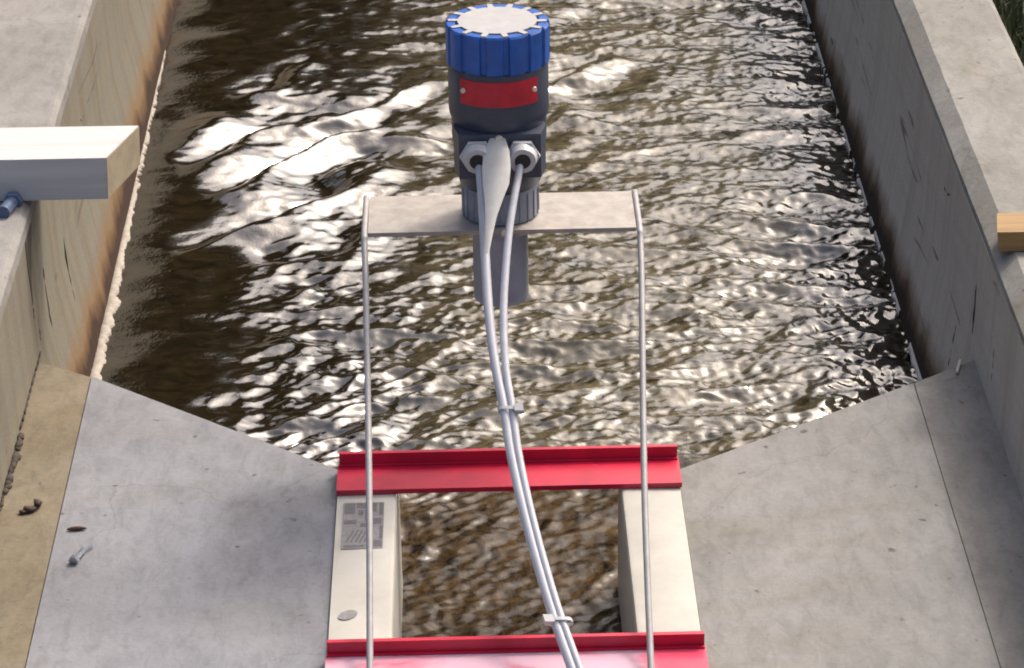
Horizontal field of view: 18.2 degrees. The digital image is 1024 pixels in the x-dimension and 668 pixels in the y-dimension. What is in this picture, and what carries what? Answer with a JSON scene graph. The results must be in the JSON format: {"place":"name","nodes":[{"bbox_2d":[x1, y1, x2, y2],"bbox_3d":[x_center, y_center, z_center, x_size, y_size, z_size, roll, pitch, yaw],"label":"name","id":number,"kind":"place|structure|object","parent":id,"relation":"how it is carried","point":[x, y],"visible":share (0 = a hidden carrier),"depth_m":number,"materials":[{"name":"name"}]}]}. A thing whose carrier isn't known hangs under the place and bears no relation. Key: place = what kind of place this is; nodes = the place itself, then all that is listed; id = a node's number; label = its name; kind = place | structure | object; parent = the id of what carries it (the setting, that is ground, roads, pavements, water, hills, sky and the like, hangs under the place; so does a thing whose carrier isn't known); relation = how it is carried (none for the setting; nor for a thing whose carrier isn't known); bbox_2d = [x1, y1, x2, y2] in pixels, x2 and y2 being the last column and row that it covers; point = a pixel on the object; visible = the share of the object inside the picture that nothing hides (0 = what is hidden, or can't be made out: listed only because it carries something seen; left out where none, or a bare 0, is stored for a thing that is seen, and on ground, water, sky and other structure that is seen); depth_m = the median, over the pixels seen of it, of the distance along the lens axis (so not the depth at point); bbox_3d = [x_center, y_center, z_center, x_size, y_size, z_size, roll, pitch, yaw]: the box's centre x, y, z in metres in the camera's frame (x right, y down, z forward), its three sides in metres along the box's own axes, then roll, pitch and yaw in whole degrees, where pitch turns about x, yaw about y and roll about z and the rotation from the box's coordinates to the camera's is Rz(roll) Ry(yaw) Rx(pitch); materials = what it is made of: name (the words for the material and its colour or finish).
{"place":"outdoors","nodes":[
{"label":"outdoors","id":0,"kind":"place"},
{"bbox_2d":[0,362,337,667],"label":"concrete slab","id":1,"kind":"structure","parent":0,"point":[212,543],"depth_m":3.64,"materials":[{"name":"grey concrete"}]},
{"bbox_2d":[0,351,40,510],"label":"silt","id":2,"kind":"object","parent":1,"relation":"on","point":[17,456],"visible":1,"depth_m":3.83,"materials":[{"name":"soil"}]},
{"bbox_2d":[19,499,42,513],"bbox_3d":[-0.557,0.200,3.711,0.015,0.010,0.034,19,31,35],"label":"dead leaf","id":3,"kind":"object","parent":1,"relation":"on","point":[37,503],"visible":1,"depth_m":3.71,"materials":[{"name":"brown plant"}]},
{"bbox_2d":[67,526,86,530],"bbox_3d":[-0.498,0.222,3.661,0.023,0.005,0.005,-1,25,-1],"label":"twig","id":4,"kind":"object","parent":1,"relation":"on","point":[74,528],"visible":1,"depth_m":3.66,"materials":[{"name":"brown wood"}]},
{"bbox_2d":[68,545,93,564],"bbox_3d":[-0.486,0.246,3.606,0.012,0.010,0.043,7,26,17],"label":"metal bolt","id":5,"kind":"object","parent":1,"relation":"on","point":[73,559],"visible":1,"depth_m":3.59,"materials":[{"name":"silver metal"}]},
{"bbox_2d":[99,0,916,637],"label":"water","id":6,"kind":"structure","parent":0,"point":[287,136],"depth_m":4.71,"materials":[{"name":"brown liquid"}]},
{"bbox_2d":[802,0,921,381],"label":"foam","id":7,"kind":"object","parent":6,"relation":"on","point":[914,364],"visible":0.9,"depth_m":4.90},
{"bbox_2d":[680,360,1023,667],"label":"concrete slab","id":8,"kind":"structure","parent":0,"point":[885,530],"depth_m":3.62,"materials":[{"name":"grey concrete"}]},
{"bbox_2d":[325,444,708,667],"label":"flume","id":9,"kind":"object","parent":8,"relation":"attached to","point":[678,637],"visible":0.89,"depth_m":3.60,"materials":[{"name":"red metal"}]},
{"bbox_2d":[361,189,653,667],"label":"mounting bracket","id":10,"kind":"object","parent":9,"relation":"attached to","point":[443,215],"visible":1,"depth_m":3.71,"materials":[{"name":"metal"}]},
{"bbox_2d":[445,4,549,306],"bbox_3d":[-0.014,-0.198,3.724,0.120,0.348,0.137,-1,25,-1],"label":"level sensor","id":11,"kind":"object","parent":10,"relation":"attached to","point":[497,57],"visible":0.88,"depth_m":3.65,"materials":[{"name":"blue plastic"}]},
{"bbox_2d":[482,138,510,252],"bbox_3d":[-0.017,-0.158,3.618,0.032,0.088,0.131,-1,25,-1],"label":"cable tag","id":12,"kind":"object","parent":11,"relation":"hanging from","point":[496,167],"visible":1,"depth_m":3.63,"materials":[{"name":"white plastic"}]},
{"bbox_2d":[475,164,582,667],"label":"cable pair","id":13,"kind":"object","parent":11,"relation":"attached to","point":[509,411],"visible":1,"depth_m":3.48,"materials":[{"name":"plastic"}]},
{"bbox_2d":[956,359,961,372],"bbox_3d":[0.560,0.041,4.013,0.004,0.004,0.034,5,26,13],"label":"nail","id":14,"kind":"object","parent":8,"relation":"on","point":[958,366],"visible":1,"depth_m":4.01,"materials":[{"name":"metal"}]},
{"label":"ground","id":15,"kind":"structure","parent":0,"visible":0},
{"bbox_2d":[0,0,177,501],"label":"channel wall","id":16,"kind":"structure","parent":15,"relation":"on","point":[71,63],"depth_m":4.53,"materials":[{"name":"grey concrete"}]},
{"bbox_2d":[0,192,22,217],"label":"steel pin","id":17,"kind":"object","parent":16,"relation":"on","point":[11,203],"visible":1,"depth_m":4.05,"materials":[{"name":"metal"}]},
{"bbox_2d":[0,126,139,200],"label":"timber beam","id":18,"kind":"structure","parent":16,"relation":"on","point":[69,163],"depth_m":4.08,"materials":[{"name":"white wood"}]},
{"bbox_2d":[804,0,1023,501],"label":"channel wall","id":19,"kind":"structure","parent":15,"relation":"on","point":[929,98],"depth_m":4.42,"materials":[{"name":"concrete"}]},
{"bbox_2d":[997,213,1023,250],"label":"timber offcut","id":20,"kind":"object","parent":19,"relation":"on","point":[1010,230],"visible":1,"depth_m":3.89,"materials":[{"name":"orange wood"}]},
{"bbox_2d":[992,0,1023,65],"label":"grass","id":21,"kind":"structure","parent":15,"relation":"on","point":[1012,14],"depth_m":4.82,"materials":[{"name":"green plant"}]}
]}

